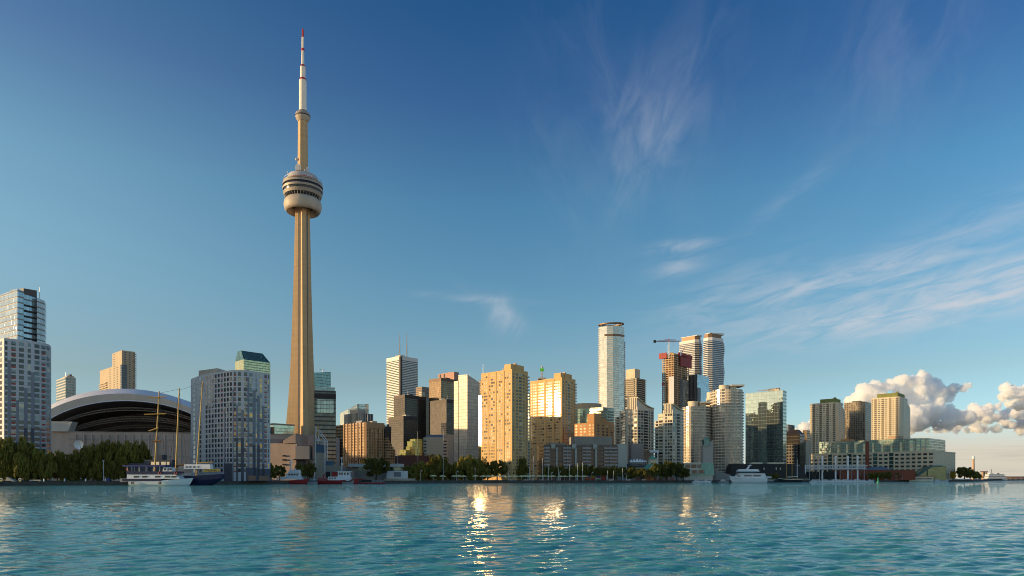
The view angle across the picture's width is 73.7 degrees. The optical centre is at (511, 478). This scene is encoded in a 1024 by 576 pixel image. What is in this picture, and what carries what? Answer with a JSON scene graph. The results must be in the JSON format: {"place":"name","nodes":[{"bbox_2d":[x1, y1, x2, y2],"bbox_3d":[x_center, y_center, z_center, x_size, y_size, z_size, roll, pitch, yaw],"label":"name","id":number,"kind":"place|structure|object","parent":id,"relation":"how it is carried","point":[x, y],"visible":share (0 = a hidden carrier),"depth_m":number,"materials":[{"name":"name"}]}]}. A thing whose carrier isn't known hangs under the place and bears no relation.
{"place":"outdoors","nodes":[
{"label":"outdoors","id":0,"kind":"place"},
{"bbox_2d":[0,480,1023,575],"bbox_3d":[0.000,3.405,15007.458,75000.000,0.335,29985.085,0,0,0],"label":"water","id":1,"kind":"structure","parent":0,"point":[976,528],"depth_m":45.32,"materials":[{"name":"teal liquid"}]},
{"bbox_2d":[120,465,193,485],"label":"tour boat","id":2,"kind":"object","parent":1,"relation":"on","point":[147,478],"visible":0.97,"depth_m":341.10,"materials":[{"name":"white paint"}]},
{"bbox_2d":[144,381,224,484],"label":"tall ship","id":3,"kind":"object","parent":1,"relation":"on","point":[206,479],"visible":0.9,"depth_m":351.13,"materials":[{"name":"blue paint"}]},
{"bbox_2d":[273,459,308,483],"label":"patrol boat","id":4,"kind":"object","parent":1,"relation":"on","point":[293,474],"visible":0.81,"depth_m":434.09,"materials":[{"name":"red paint"}]},
{"bbox_2d":[316,458,358,483],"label":"fireboat","id":5,"kind":"object","parent":1,"relation":"on","point":[343,476],"visible":0.83,"depth_m":441.60,"materials":[{"name":"red paint"}]},
{"bbox_2d":[729,465,772,482],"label":"motor yacht","id":6,"kind":"object","parent":1,"relation":"on","point":[747,475],"visible":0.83,"depth_m":601.63,"materials":[{"name":"white paint"}]},
{"bbox_2d":[777,453,802,481],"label":"schooner","id":7,"kind":"object","parent":1,"relation":"on","point":[797,479],"visible":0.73,"depth_m":638.69,"materials":[{"name":"black metal"}]},
{"bbox_2d":[908,475,934,481],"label":"excursion boat","id":8,"kind":"object","parent":1,"relation":"on","point":[923,478],"visible":0.76,"depth_m":732.57,"materials":[{"name":"beige paint"}]},
{"bbox_2d":[983,469,1006,480],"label":"ferry","id":9,"kind":"object","parent":1,"relation":"on","point":[991,475],"visible":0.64,"depth_m":1254.50,"materials":[{"name":"white metal"}]},
{"bbox_2d":[0,0,1023,478],"label":"sky","id":10,"kind":"structure","parent":0,"point":[833,190],"materials":[{"name":"blue"}]},
{"bbox_2d":[51,479,997,480],"bbox_3d":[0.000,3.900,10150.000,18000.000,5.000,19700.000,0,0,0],"label":"ground","id":11,"kind":"structure","parent":0,"point":[416,480],"depth_m":1226.10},
{"bbox_2d":[0,287,50,480],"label":"apartment block","id":12,"kind":"structure","parent":11,"relation":"on","point":[25,379],"depth_m":374.72,"materials":[{"name":"white glass"}]},
{"bbox_2d":[0,341,45,479],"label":"window","id":13,"kind":"structure","parent":12,"relation":"in","point":[12,342],"depth_m":372.55,"materials":[{"name":"blue glass"}]},
{"bbox_2d":[56,374,75,401],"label":"office block","id":14,"kind":"structure","parent":11,"relation":"on","point":[65,386],"depth_m":826.08,"materials":[{"name":"concrete"}]},
{"bbox_2d":[99,350,136,389],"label":"apartment tower","id":15,"kind":"structure","parent":11,"relation":"on","point":[120,373],"depth_m":939.74,"materials":[{"name":"beige concrete"}]},
{"bbox_2d":[110,440,139,479],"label":"willow tree","id":16,"kind":"object","parent":11,"relation":"on","point":[132,453],"visible":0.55,"depth_m":379.07,"materials":[{"name":"green plant"}]},
{"bbox_2d":[130,440,152,462],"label":"willow tree","id":17,"kind":"object","parent":11,"relation":"on","point":[144,452],"visible":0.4,"depth_m":383.41,"materials":[{"name":"green plant"}]},
{"bbox_2d":[129,455,174,470],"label":"boathouse","id":18,"kind":"object","parent":11,"relation":"on","point":[160,460],"visible":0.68,"depth_m":372.00,"materials":[{"name":"beige"}]},
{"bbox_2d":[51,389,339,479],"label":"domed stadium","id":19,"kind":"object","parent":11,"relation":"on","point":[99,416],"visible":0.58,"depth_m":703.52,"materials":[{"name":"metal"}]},
{"bbox_2d":[191,368,269,480],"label":"apartment block","id":20,"kind":"structure","parent":11,"relation":"on","point":[237,402],"depth_m":406.86,"materials":[{"name":"concrete"}]},
{"bbox_2d":[206,372,268,471],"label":"window","id":21,"kind":"structure","parent":20,"relation":"in","point":[245,373],"depth_m":404.00,"materials":[{"name":"blue glass"}]},
{"bbox_2d":[235,351,269,372],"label":"office tower","id":22,"kind":"structure","parent":11,"relation":"on","point":[252,361],"depth_m":1015.47,"materials":[{"name":"green glass"}]},
{"bbox_2d":[270,463,278,478],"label":"broadleaf tree","id":23,"kind":"object","parent":11,"relation":"on","point":[273,472],"visible":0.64,"depth_m":438.99,"materials":[{"name":"green plant"}]},
{"bbox_2d":[270,423,294,433],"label":"office block","id":24,"kind":"structure","parent":11,"relation":"on","point":[283,428],"depth_m":808.90,"materials":[{"name":"green glass"}]},
{"bbox_2d":[270,433,314,479],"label":"tower podium","id":25,"kind":"object","parent":11,"relation":"on","point":[295,448],"visible":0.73,"depth_m":567.25,"materials":[{"name":"concrete"}]},
{"bbox_2d":[282,29,322,434],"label":"observation tower","id":26,"kind":"structure","parent":11,"relation":"on","point":[302,187],"depth_m":833.71,"materials":[{"name":"concrete"}]},
{"bbox_2d":[303,461,316,479],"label":"broadleaf tree","id":27,"kind":"object","parent":11,"relation":"on","point":[309,468],"visible":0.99,"depth_m":451.39,"materials":[{"name":"green plant"}]},
{"bbox_2d":[314,427,327,480],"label":"drill tower","id":28,"kind":"structure","parent":11,"relation":"on","point":[320,454],"depth_m":478.50,"materials":[{"name":"metal"}]},
{"bbox_2d":[314,369,330,386],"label":"office tower","id":29,"kind":"structure","parent":11,"relation":"on","point":[322,379],"depth_m":916.67,"materials":[{"name":"green glass"}]},
{"bbox_2d":[314,387,335,464],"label":"office tower","id":30,"kind":"structure","parent":11,"relation":"on","point":[325,410],"depth_m":602.84,"materials":[{"name":"teal glass"}]},
{"bbox_2d":[315,461,356,480],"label":"rescue station","id":31,"kind":"object","parent":11,"relation":"on","point":[331,468],"visible":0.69,"depth_m":480.70,"materials":[{"name":"black metal"}]},
{"bbox_2d":[336,425,342,464],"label":"office block","id":32,"kind":"structure","parent":11,"relation":"on","point":[339,431],"depth_m":822.22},
{"bbox_2d":[340,404,368,424],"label":"office tower","id":33,"kind":"structure","parent":11,"relation":"on","point":[365,407],"depth_m":1063.61,"materials":[{"name":"grey glass"}]},
{"bbox_2d":[344,409,372,423],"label":"office tower","id":34,"kind":"structure","parent":11,"relation":"on","point":[354,416],"depth_m":1010.36,"materials":[{"name":"glass"}]},
{"bbox_2d":[343,420,394,467],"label":"hotel tower","id":35,"kind":"structure","parent":11,"relation":"on","point":[364,440],"depth_m":712.55,"materials":[{"name":"beige concrete"}]},
{"bbox_2d":[363,457,390,480],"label":"broadleaf tree","id":36,"kind":"object","parent":11,"relation":"on","point":[376,465],"visible":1,"depth_m":483.28,"materials":[{"name":"green plant"}]},
{"bbox_2d":[346,464,414,480],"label":"music pavilion","id":37,"kind":"structure","parent":11,"relation":"on","point":[395,472],"depth_m":502.75,"materials":[{"name":"white metal"}]},
{"bbox_2d":[384,424,390,443],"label":"office tower","id":38,"kind":"structure","parent":11,"relation":"on","point":[387,431],"depth_m":1054.68,"materials":[{"name":"black glass"}]},
{"bbox_2d":[386,334,417,423],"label":"bank tower","id":39,"kind":"structure","parent":11,"relation":"on","point":[402,374],"depth_m":1660.42,"materials":[{"name":"white stone"}]},
{"bbox_2d":[388,412,416,455],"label":"office tower","id":40,"kind":"structure","parent":11,"relation":"on","point":[403,429],"depth_m":1160.98,"materials":[{"name":"grey concrete"}]},
{"bbox_2d":[394,394,425,454],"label":"office tower","id":41,"kind":"structure","parent":11,"relation":"on","point":[411,405],"depth_m":1320.63,"materials":[{"name":"brown concrete"}]},
{"bbox_2d":[399,439,421,454],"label":"office block","id":42,"kind":"structure","parent":11,"relation":"on","point":[414,446],"depth_m":694.51,"materials":[{"name":"yellow glass"}]},
{"bbox_2d":[402,465,418,479],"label":"willow tree","id":43,"kind":"object","parent":11,"relation":"on","point":[411,470],"visible":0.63,"depth_m":518.77,"materials":[{"name":"green plant"}]},
{"bbox_2d":[395,452,429,479],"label":"brick warehouse","id":44,"kind":"structure","parent":11,"relation":"on","point":[406,460],"depth_m":604.29,"materials":[{"name":"red brick"}]},
{"bbox_2d":[416,387,428,435],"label":"office tower","id":45,"kind":"structure","parent":11,"relation":"on","point":[422,391],"depth_m":1429.07,"materials":[{"name":"black glass"}]},
{"bbox_2d":[412,461,434,479],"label":"willow tree","id":46,"kind":"object","parent":11,"relation":"on","point":[426,473],"visible":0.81,"depth_m":524.68,"materials":[{"name":"green plant"}]},
{"bbox_2d":[423,435,446,479],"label":"office block","id":47,"kind":"structure","parent":11,"relation":"on","point":[432,444],"depth_m":640.78,"materials":[{"name":"white concrete"}]},
{"bbox_2d":[417,480,454,480],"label":"lawn","id":48,"kind":"structure","parent":11,"relation":"on","point":[436,480],"depth_m":509.74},
{"bbox_2d":[426,454,451,479],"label":"willow tree","id":49,"kind":"object","parent":48,"relation":"on","point":[435,464],"visible":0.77,"depth_m":535.94,"materials":[{"name":"green plant"}]},
{"bbox_2d":[450,454,478,479],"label":"willow tree","id":50,"kind":"object","parent":48,"relation":"on","point":[465,467],"visible":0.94,"depth_m":546.91,"materials":[{"name":"green plant"}]},
{"bbox_2d":[430,398,453,434],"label":"office tower","id":51,"kind":"structure","parent":11,"relation":"on","point":[441,413],"depth_m":1210.83,"materials":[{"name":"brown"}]},
{"bbox_2d":[429,378,456,434],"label":"office tower","id":52,"kind":"structure","parent":11,"relation":"on","point":[440,388],"depth_m":1333.28,"materials":[{"name":"brown metal"}]},
{"bbox_2d":[439,434,453,479],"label":"office block","id":53,"kind":"structure","parent":11,"relation":"on","point":[450,446],"depth_m":726.27,"materials":[{"name":"grey concrete"}]},
{"bbox_2d":[438,372,458,380],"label":"office tower","id":54,"kind":"structure","parent":11,"relation":"on","point":[452,375],"depth_m":1508.15,"materials":[{"name":"pink stone"}]},
{"bbox_2d":[454,375,479,479],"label":"glass tower","id":55,"kind":"structure","parent":11,"relation":"on","point":[466,391],"depth_m":776.89,"materials":[{"name":"beige glass"}]},
{"bbox_2d":[478,396,480,460],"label":"glass tower","id":56,"kind":"structure","parent":11,"relation":"on","point":[479,427],"depth_m":711.60,"materials":[{"name":"white glass"}]},
{"bbox_2d":[471,458,490,479],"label":"willow tree","id":57,"kind":"object","parent":11,"relation":"on","point":[480,470],"visible":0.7,"depth_m":551.50,"materials":[{"name":"green plant"}]},
{"bbox_2d":[490,460,507,479],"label":"broadleaf tree","id":58,"kind":"object","parent":11,"relation":"on","point":[496,468],"visible":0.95,"depth_m":558.75,"materials":[{"name":"green plant"}]},
{"bbox_2d":[481,363,529,479],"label":"apartment slab","id":59,"kind":"structure","parent":11,"relation":"on","point":[504,415],"depth_m":569.39,"materials":[{"name":"concrete"}]},
{"bbox_2d":[482,373,524,476],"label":"window","id":60,"kind":"structure","parent":59,"relation":"in","point":[513,373],"depth_m":571.13,"materials":[{"name":"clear glass"}]},
{"bbox_2d":[0,479,1023,485],"bbox_3d":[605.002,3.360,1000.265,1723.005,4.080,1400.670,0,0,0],"label":"quay wall","id":61,"kind":"structure","parent":11,"relation":"on","point":[23,483],"depth_m":511.24,"materials":[{"name":"concrete"}]},
{"bbox_2d":[515,457,528,479],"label":"willow tree","id":62,"kind":"object","parent":11,"relation":"on","point":[523,470],"visible":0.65,"depth_m":564.08,"materials":[{"name":"green plant"}]},
{"bbox_2d":[530,372,576,479],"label":"apartment slab","id":63,"kind":"structure","parent":11,"relation":"on","point":[552,410],"depth_m":651.56,"materials":[{"name":"concrete"}]},
{"bbox_2d":[531,381,572,477],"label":"window","id":64,"kind":"structure","parent":63,"relation":"in","point":[554,381],"depth_m":652.73,"materials":[{"name":"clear glass"}]},
{"bbox_2d":[537,436,626,479],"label":"harbour hotel","id":65,"kind":"structure","parent":11,"relation":"on","point":[600,452],"depth_m":592.64,"materials":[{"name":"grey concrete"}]},
{"bbox_2d":[575,403,601,423],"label":"apartment tower","id":66,"kind":"structure","parent":11,"relation":"on","point":[583,410],"depth_m":804.77,"materials":[{"name":"green glass"}]},
{"bbox_2d":[574,413,613,444],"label":"apartment block","id":67,"kind":"structure","parent":11,"relation":"on","point":[596,425],"depth_m":617.54,"materials":[{"name":"orange brick"}]},
{"bbox_2d":[590,407,613,423],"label":"apartment tower","id":68,"kind":"structure","parent":11,"relation":"on","point":[607,413],"depth_m":746.66,"materials":[{"name":"green glass"}]},
{"bbox_2d":[598,322,624,443],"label":"glass tower","id":69,"kind":"structure","parent":11,"relation":"on","point":[611,367],"depth_m":946.65,"materials":[{"name":"white glass"}]},
{"bbox_2d":[624,465,635,478],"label":"broadleaf tree","id":70,"kind":"object","parent":11,"relation":"on","point":[630,474],"visible":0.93,"depth_m":573.45,"materials":[{"name":"green plant"}]},
{"bbox_2d":[614,397,653,467],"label":"condominium","id":71,"kind":"structure","parent":11,"relation":"on","point":[634,422],"depth_m":714.11,"materials":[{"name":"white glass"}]},
{"bbox_2d":[628,412,652,454],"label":"window","id":72,"kind":"structure","parent":71,"relation":"in","point":[634,440],"depth_m":712.35,"materials":[{"name":"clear glass"}]},
{"bbox_2d":[624,369,645,408],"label":"apartment tower","id":73,"kind":"structure","parent":11,"relation":"on","point":[634,384],"depth_m":1007.55,"materials":[{"name":"concrete"}]},
{"bbox_2d":[628,443,643,467],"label":"lift tower block","id":74,"kind":"structure","parent":11,"relation":"on","point":[635,451],"depth_m":620.00,"materials":[{"name":"grey concrete"}]},
{"bbox_2d":[627,459,646,479],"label":"terrace restaurant","id":75,"kind":"structure","parent":11,"relation":"on","point":[639,466],"depth_m":600.93,"materials":[{"name":"concrete"}]},
{"bbox_2d":[633,468,649,479],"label":"broadleaf tree","id":76,"kind":"object","parent":11,"relation":"on","point":[640,473],"visible":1,"depth_m":569.55,"materials":[{"name":"green plant"}]},
{"bbox_2d":[644,450,658,463],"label":"glass pavilion","id":77,"kind":"structure","parent":11,"relation":"on","point":[647,454],"depth_m":630.00,"materials":[{"name":"white metal"}]},
{"bbox_2d":[648,463,660,480],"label":"broadleaf tree","id":78,"kind":"object","parent":11,"relation":"on","point":[656,467],"visible":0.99,"depth_m":569.79,"materials":[{"name":"green plant"}]},
{"bbox_2d":[658,460,675,480],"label":"broadleaf tree","id":79,"kind":"object","parent":11,"relation":"on","point":[666,466],"visible":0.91,"depth_m":573.37,"materials":[{"name":"green plant"}]},
{"bbox_2d":[654,403,683,479],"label":"condominium","id":80,"kind":"structure","parent":11,"relation":"on","point":[669,435],"depth_m":630.84,"materials":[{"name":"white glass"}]},
{"bbox_2d":[665,414,682,476],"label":"window","id":81,"kind":"structure","parent":80,"relation":"in","point":[669,456],"depth_m":630.03,"materials":[{"name":"grey glass"}]},
{"bbox_2d":[659,352,691,413],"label":"unfinished tower","id":82,"kind":"structure","parent":11,"relation":"on","point":[676,382],"depth_m":1011.05,"materials":[{"name":"concrete"}]},
{"bbox_2d":[670,462,685,480],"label":"broadleaf tree","id":83,"kind":"object","parent":11,"relation":"on","point":[680,467],"visible":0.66,"depth_m":579.15,"materials":[{"name":"green plant"}]},
{"bbox_2d":[679,335,702,379],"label":"apartment tower","id":84,"kind":"structure","parent":11,"relation":"on","point":[692,345],"depth_m":1126.33,"materials":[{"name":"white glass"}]},
{"bbox_2d":[681,401,711,462],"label":"round tower","id":85,"kind":"structure","parent":11,"relation":"on","point":[697,422],"depth_m":702.41,"materials":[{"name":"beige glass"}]},
{"bbox_2d":[681,463,713,479],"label":"harbour office","id":86,"kind":"structure","parent":11,"relation":"on","point":[701,471],"depth_m":605.85,"materials":[{"name":"green glass"}]},
{"bbox_2d":[689,374,710,401],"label":"glass tower","id":87,"kind":"structure","parent":11,"relation":"on","point":[698,387],"depth_m":1016.59,"materials":[{"name":"blue glass"}]},
{"bbox_2d":[701,437,712,462],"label":"control tower","id":88,"kind":"structure","parent":11,"relation":"on","point":[707,450],"depth_m":618.00,"materials":[{"name":"grey concrete"}]},
{"bbox_2d":[703,333,724,390],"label":"apartment tower","id":89,"kind":"structure","parent":11,"relation":"on","point":[713,357],"depth_m":1086.68,"materials":[{"name":"white glass"}]},
{"bbox_2d":[713,467,730,479],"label":"quay shed","id":90,"kind":"structure","parent":11,"relation":"on","point":[718,475],"depth_m":640.00,"materials":[{"name":"grey concrete"}]},
{"bbox_2d":[710,384,744,472],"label":"round tower","id":91,"kind":"structure","parent":11,"relation":"on","point":[727,415],"depth_m":692.70,"materials":[{"name":"beige glass"}]},
{"bbox_2d":[745,388,786,463],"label":"glass tower","id":92,"kind":"structure","parent":11,"relation":"on","point":[765,427],"depth_m":759.13,"materials":[{"name":"teal glass"}]},
{"bbox_2d":[725,462,808,479],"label":"quay warehouse","id":93,"kind":"structure","parent":11,"relation":"on","point":[772,468],"depth_m":667.72,"materials":[{"name":"black stone"}]},
{"bbox_2d":[786,429,804,471],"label":"office tower","id":94,"kind":"structure","parent":11,"relation":"on","point":[795,442],"depth_m":803.34,"materials":[{"name":"brown concrete"}]},
{"bbox_2d":[805,441,810,471],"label":"office block","id":95,"kind":"structure","parent":11,"relation":"on","point":[807,450],"depth_m":823.88,"materials":[{"name":"grey concrete"}]},
{"bbox_2d":[810,397,844,453],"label":"apartment tower","id":96,"kind":"structure","parent":11,"relation":"on","point":[827,420],"depth_m":1012.63,"materials":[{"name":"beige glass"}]},
{"bbox_2d":[805,456,867,479],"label":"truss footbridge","id":97,"kind":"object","parent":11,"relation":"on","point":[835,469],"visible":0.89,"depth_m":689.37,"materials":[{"name":"white paint"}]},
{"bbox_2d":[844,401,870,440],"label":"apartment slab","id":98,"kind":"structure","parent":11,"relation":"on","point":[857,420],"depth_m":1089.82,"materials":[{"name":"beige concrete"}]},
{"bbox_2d":[806,467,914,479],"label":"theatre hall","id":99,"kind":"structure","parent":11,"relation":"on","point":[862,474],"depth_m":725.00,"materials":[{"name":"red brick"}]},
{"bbox_2d":[865,440,868,467],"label":"brick chimney","id":100,"kind":"object","parent":11,"relation":"on","point":[867,453],"visible":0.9,"depth_m":733.38,"materials":[{"name":"brick"}]},
{"bbox_2d":[811,436,955,479],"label":"terminal building","id":101,"kind":"structure","parent":11,"relation":"on","point":[898,453],"depth_m":810.11,"materials":[{"name":"beige concrete"}]},
{"bbox_2d":[871,391,910,439],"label":"apartment tower","id":102,"kind":"structure","parent":11,"relation":"on","point":[890,414],"depth_m":973.17,"materials":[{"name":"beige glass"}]},
{"bbox_2d":[916,465,945,479],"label":"atrium","id":103,"kind":"object","parent":11,"relation":"on","point":[938,472],"visible":0.7,"depth_m":752.00,"materials":[{"name":"green glass"}]},
{"bbox_2d":[955,467,976,478],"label":"broadleaf tree","id":104,"kind":"object","parent":11,"relation":"on","point":[969,472],"visible":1,"depth_m":809.84,"materials":[{"name":"green plant"}]},
{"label":"lawn","id":105,"kind":"structure","parent":0,"visible":0},
{"bbox_2d":[0,435,39,480],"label":"willow tree","id":106,"kind":"object","parent":105,"relation":"on","point":[14,463],"visible":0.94,"depth_m":347.83,"materials":[{"name":"green plant"}]},
{"bbox_2d":[28,449,57,480],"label":"willow tree","id":107,"kind":"object","parent":105,"relation":"on","point":[43,469],"visible":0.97,"depth_m":354.99,"materials":[{"name":"green plant"}]},
{"bbox_2d":[45,449,68,480],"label":"willow tree","id":108,"kind":"object","parent":105,"relation":"on","point":[58,458],"visible":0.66,"depth_m":366.14,"materials":[{"name":"green plant"}]},
{"bbox_2d":[60,449,90,480],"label":"willow tree","id":109,"kind":"object","parent":105,"relation":"on","point":[75,473],"visible":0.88,"depth_m":368.25,"materials":[{"name":"green plant"}]},
{"bbox_2d":[76,443,107,480],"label":"willow tree","id":110,"kind":"object","parent":105,"relation":"on","point":[93,465],"visible":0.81,"depth_m":373.88,"materials":[{"name":"green plant"}]},
{"bbox_2d":[94,439,129,480],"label":"willow tree","id":111,"kind":"object","parent":105,"relation":"on","point":[111,471],"visible":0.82,"depth_m":375.77,"materials":[{"name":"green plant"}]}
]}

